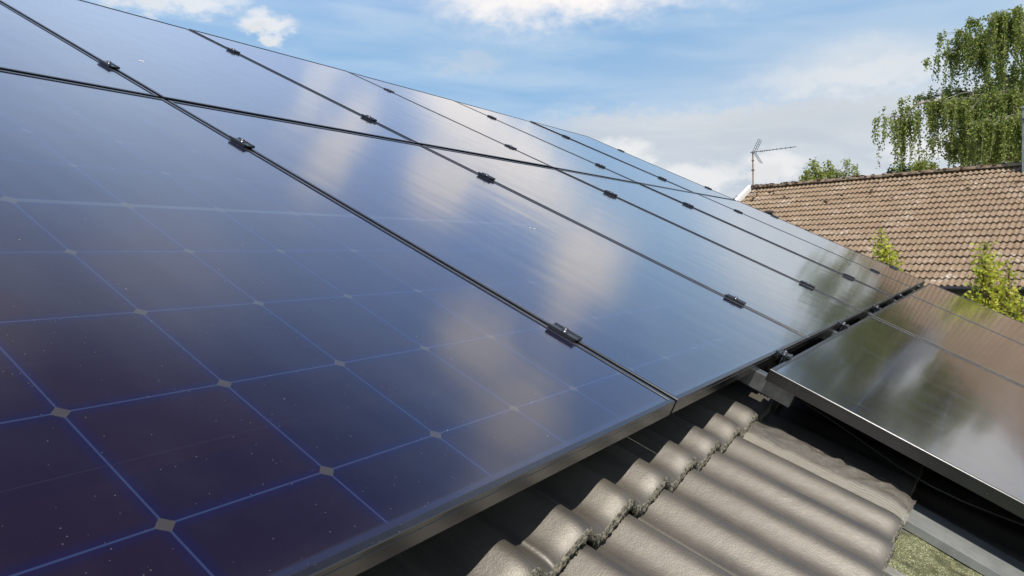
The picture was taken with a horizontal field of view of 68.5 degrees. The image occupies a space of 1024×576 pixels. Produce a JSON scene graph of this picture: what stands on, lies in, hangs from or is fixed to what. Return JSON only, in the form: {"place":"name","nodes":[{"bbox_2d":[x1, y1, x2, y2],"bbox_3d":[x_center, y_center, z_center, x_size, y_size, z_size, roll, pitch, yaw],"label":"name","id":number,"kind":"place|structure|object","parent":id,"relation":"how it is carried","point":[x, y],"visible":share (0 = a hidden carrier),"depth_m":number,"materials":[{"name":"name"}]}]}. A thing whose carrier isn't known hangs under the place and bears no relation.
{"place":"outdoors","nodes":[
{"label":"outdoors","id":0,"kind":"place"},
{"bbox_2d":[84,0,1023,198],"label":"sky","id":1,"kind":"structure","parent":0,"point":[688,89],"materials":[{"name":"blue"}]},
{"bbox_2d":[735,161,1023,318],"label":"neighbour house","id":2,"kind":"structure","parent":0,"point":[934,223],"depth_m":22.74,"materials":[{"name":"brown tile"}]},
{"bbox_2d":[750,139,795,200],"bbox_3d":[9.984,-4.510,28.745,1.719,2.418,0.489,0,3,33],"label":"tv antenna","id":3,"kind":"object","parent":2,"relation":"attached to","point":[752,160],"visible":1,"depth_m":29.10,"materials":[{"name":"silver metal"}]},
{"bbox_2d":[1020,106,1023,175],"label":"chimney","id":4,"kind":"object","parent":2,"relation":"on","point":[1022,118],"visible":0.86,"depth_m":22.61,"materials":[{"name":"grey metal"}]},
{"label":"ground","id":5,"kind":"structure","parent":0,"visible":0},
{"bbox_2d":[356,294,1023,575],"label":"house","id":6,"kind":"structure","parent":5,"relation":"on","point":[737,478],"depth_m":1.42,"materials":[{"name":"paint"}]},
{"bbox_2d":[738,369,795,407],"bbox_3d":[0.619,0.229,1.908,0.208,0.045,0.036,30,18,28],"label":"mounting rail","id":7,"kind":"object","parent":6,"relation":"attached to","point":[756,380],"visible":0.35,"depth_m":1.88,"materials":[{"name":"metal"}]},
{"bbox_2d":[821,330,837,339],"bbox_3d":[1.965,0.624,2.331,2.180,0.047,0.040,30,18,28],"label":"mounting rail","id":8,"kind":"object","parent":6,"relation":"attached to","point":[830,334],"depth_m":2.79,"materials":[{"name":"metal"}]},
{"bbox_2d":[837,321,849,331],"bbox_3d":[1.218,0.154,2.787,0.038,0.062,0.041,30,18,28],"label":"panel clamp","id":9,"kind":"object","parent":8,"relation":"attached to","point":[843,325],"visible":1,"depth_m":2.77,"materials":[{"name":"metal"}]},
{"bbox_2d":[765,316,1023,518],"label":"solar panel","id":10,"kind":"object","parent":8,"relation":"on","point":[953,417],"visible":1,"depth_m":2.03,"materials":[{"name":"black glass"}]},
{"bbox_2d":[776,349,792,365],"bbox_3d":[0.720,0.196,2.014,0.038,0.062,0.041,30,18,28],"label":"panel clamp","id":11,"kind":"object","parent":10,"relation":"attached to","point":[783,355],"visible":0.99,"depth_m":2.00,"materials":[{"name":"metal"}]},
{"bbox_2d":[796,397,1023,525],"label":"cable","id":12,"kind":"object","parent":10,"relation":"hanging from","point":[910,473],"visible":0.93,"depth_m":1.76,"materials":[{"name":"black plastic"}]},
{"bbox_2d":[859,312,871,319],"bbox_3d":[2.464,0.582,3.105,2.180,0.047,0.040,30,18,28],"label":"mounting rail","id":13,"kind":"object","parent":6,"relation":"attached to","point":[865,315],"depth_m":3.56,"materials":[{"name":"metal"}]},
{"bbox_2d":[872,305,880,313],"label":"panel clamp","id":14,"kind":"object","parent":13,"relation":"attached to","point":[876,307],"visible":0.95,"depth_m":3.55,"materials":[{"name":"metal"}]},
{"bbox_2d":[870,294,1023,386],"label":"solar panel","id":15,"kind":"object","parent":13,"relation":"on","point":[978,345],"visible":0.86,"depth_m":3.66,"materials":[{"name":"black glass"}]},
{"bbox_2d":[798,157,827,180],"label":"deciduous tree","id":16,"kind":"object","parent":5,"relation":"on","point":[815,173],"visible":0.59,"depth_m":40.41,"materials":[{"name":"green plant"}]},
{"bbox_2d":[822,160,836,178],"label":"deciduous tree","id":17,"kind":"object","parent":5,"relation":"on","point":[830,171],"visible":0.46,"depth_m":41.92,"materials":[{"name":"green plant"}]},
{"bbox_2d":[831,159,859,178],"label":"deciduous tree","id":18,"kind":"object","parent":5,"relation":"on","point":[840,174],"visible":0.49,"depth_m":40.52,"materials":[{"name":"green plant"}]},
{"bbox_2d":[866,228,905,271],"bbox_3d":[4.750,1.529,9.488,0.438,4.571,0.345,-1,2,8],"label":"sapling","id":19,"kind":"object","parent":5,"relation":"on","point":[885,252],"visible":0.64,"depth_m":9.38,"materials":[{"name":"green plant"}]},
{"bbox_2d":[885,162,910,173],"bbox_3d":[19.301,-1.923,37.175,1.308,8.601,1.237,-2,3,-23],"label":"dark tree","id":20,"kind":"object","parent":5,"relation":"on","point":[905,169],"visible":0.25,"depth_m":36.88,"materials":[{"name":"green plant"}]},
{"bbox_2d":[907,157,939,170],"bbox_3d":[19.672,-1.929,35.866,1.383,8.703,1.214,0,3,33],"label":"conifer tree","id":21,"kind":"object","parent":5,"relation":"on","point":[917,167],"visible":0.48,"depth_m":35.52,"materials":[{"name":"green plant"}]},
{"bbox_2d":[871,4,1023,172],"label":"birch tree","id":22,"kind":"object","parent":5,"relation":"on","point":[987,127],"visible":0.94,"depth_m":28.93,"materials":[{"name":"green plant"}]},
{"bbox_2d":[962,240,1023,322],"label":"sapling","id":23,"kind":"object","parent":5,"relation":"on","point":[994,301],"visible":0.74,"depth_m":7.95,"materials":[{"name":"green plant"}]},
{"label":"rail","id":24,"kind":"object","parent":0,"visible":0},
{"bbox_2d":[0,70,674,575],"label":"solar panel","id":25,"kind":"object","parent":24,"relation":"on","point":[220,354],"visible":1,"depth_m":0.99,"materials":[{"name":"blue glass"}]},
{"bbox_2d":[167,100,807,413],"bbox_3d":[-0.046,-0.184,2.272,1.714,0.032,1.142,30,18,28],"label":"solar panel","id":26,"kind":"object","parent":24,"relation":"attached to","point":[681,341],"visible":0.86,"depth_m":2.06,"materials":[{"name":"blue glass"}]},
{"bbox_2d":[547,322,581,341],"bbox_3d":[0.098,0.108,1.508,0.066,0.062,0.034,30,18,28],"label":"panel clamp","id":27,"kind":"object","parent":24,"relation":"attached to","point":[567,333],"visible":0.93,"depth_m":1.50,"materials":[{"name":"metal"}]},
{"bbox_2d":[421,145,862,344],"bbox_3d":[0.579,-0.236,3.241,1.714,0.032,1.142,30,18,28],"label":"solar panel","id":28,"kind":"object","parent":24,"relation":"attached to","point":[811,314],"visible":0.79,"depth_m":3.10,"materials":[{"name":"blue glass"}]},
{"bbox_2d":[556,169,892,316],"bbox_3d":[1.204,-0.289,4.210,1.714,0.032,1.142,30,18,28],"label":"solar panel","id":29,"kind":"object","parent":24,"relation":"attached to","point":[864,298],"visible":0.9,"depth_m":4.10,"materials":[{"name":"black glass"}]},
{"bbox_2d":[725,294,745,304],"bbox_3d":[0.726,0.057,2.475,0.066,0.062,0.034,30,18,28],"label":"panel clamp","id":30,"kind":"object","parent":24,"relation":"attached to","point":[735,299],"visible":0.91,"depth_m":2.46,"materials":[{"name":"metal"}]},
{"bbox_2d":[640,183,911,300],"bbox_3d":[1.830,-0.344,5.178,1.714,0.030,1.142,30,18,28],"label":"solar panel","id":31,"kind":"object","parent":24,"relation":"attached to","point":[893,288],"visible":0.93,"depth_m":5.09,"materials":[{"name":"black glass"}]},
{"bbox_2d":[800,280,815,288],"bbox_3d":[1.347,0.002,3.446,0.066,0.062,0.034,30,18,28],"label":"panel clamp","id":32,"kind":"object","parent":24,"relation":"attached to","point":[808,284],"visible":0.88,"depth_m":3.43,"materials":[{"name":"metal"}]},
{"bbox_2d":[699,194,924,290],"bbox_3d":[2.454,-0.396,6.147,1.714,0.031,1.142,30,18,28],"label":"solar panel","id":33,"kind":"object","parent":24,"relation":"attached to","point":[838,249],"visible":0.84,"depth_m":6.10,"materials":[{"name":"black glass"}]},
{"label":"rail","id":34,"kind":"object","parent":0,"visible":0},
{"bbox_2d":[229,136,254,148],"bbox_3d":[-0.729,-0.370,2.016,0.066,0.062,0.034,30,18,28],"label":"panel clamp","id":35,"kind":"object","parent":34,"relation":"attached to","point":[242,142],"visible":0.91,"depth_m":2.00,"materials":[{"name":"metal"}]},
{"bbox_2d":[478,172,494,180],"bbox_3d":[-0.108,-0.424,2.987,0.066,0.062,0.034,30,18,28],"label":"panel clamp","id":36,"kind":"object","parent":34,"relation":"attached to","point":[487,176],"visible":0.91,"depth_m":2.97,"materials":[{"name":"metal"}]},
{"bbox_2d":[604,190,617,195],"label":"panel clamp","id":37,"kind":"object","parent":34,"relation":"attached to","point":[610,193],"visible":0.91,"depth_m":3.94,"materials":[{"name":"metal"}]},
{"bbox_3d":[-0.034,-0.749,4.268,0.041,0.045,7.070,30,18,28],"label":"rail","id":38,"kind":"object","parent":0,"visible":0},
{"bbox_2d":[0,2,158,97],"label":"solar panel","id":39,"kind":"object","parent":38,"relation":"on","point":[29,47],"visible":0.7,"depth_m":2.18,"materials":[{"name":"blue glass"}]},
{"bbox_2d":[98,59,119,68],"bbox_3d":[-1.260,-0.676,2.341,0.066,0.062,0.034,30,18,28],"label":"panel clamp","id":40,"kind":"object","parent":38,"relation":"attached to","point":[110,64],"visible":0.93,"depth_m":2.33,"materials":[{"name":"metal"}]},
{"bbox_2d":[0,0,415,143],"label":"solar panel","id":41,"kind":"object","parent":38,"relation":"on","point":[183,65],"visible":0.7,"depth_m":2.91,"materials":[{"name":"blue glass"}]},
{"bbox_2d":[361,114,376,120],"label":"panel clamp","id":42,"kind":"object","parent":38,"relation":"attached to","point":[369,117],"visible":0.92,"depth_m":3.30,"materials":[{"name":"metal"}]},
{"bbox_2d":[189,29,551,167],"bbox_3d":[-0.747,-1.006,4.054,1.714,0.032,1.142,30,18,28],"label":"solar panel","id":43,"kind":"object","parent":38,"relation":"on","point":[418,124],"visible":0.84,"depth_m":3.94,"materials":[{"name":"blue glass"}]},
{"bbox_2d":[350,72,636,182],"bbox_3d":[-0.123,-1.058,5.024,1.714,0.030,1.142,30,18,28],"label":"solar panel","id":44,"kind":"object","parent":38,"relation":"on","point":[554,157],"visible":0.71,"depth_m":4.95,"materials":[{"name":"blue glass"}]},
{"bbox_2d":[456,101,693,192],"bbox_3d":[0.501,-1.109,5.993,1.714,0.031,1.142,30,18,28],"label":"solar panel","id":45,"kind":"object","parent":38,"relation":"on","point":[628,171],"visible":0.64,"depth_m":5.94,"materials":[{"name":"blue glass"}]},
{"bbox_2d":[530,121,734,199],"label":"solar panel","id":46,"kind":"object","parent":38,"relation":"attached to","point":[655,170],"visible":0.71,"depth_m":6.90,"materials":[{"name":"blue glass"}]},
{"bbox_3d":[-0.803,-1.193,4.740,0.041,0.045,7.070,30,18,28],"label":"rail","id":47,"kind":"object","parent":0,"visible":0},
{"bbox_2d":[227,47,239,52],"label":"panel clamp","id":48,"kind":"object","parent":47,"relation":"attached to","point":[233,50],"visible":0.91,"depth_m":3.77,"materials":[{"name":"metal"}]},
{"label":"rail","id":49,"kind":"object","parent":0,"visible":0},
{"bbox_2d":[910,283,1023,343],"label":"solar panel","id":50,"kind":"object","parent":49,"relation":"attached to","point":[983,316],"visible":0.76,"depth_m":5.18,"materials":[{"name":"black glass"}]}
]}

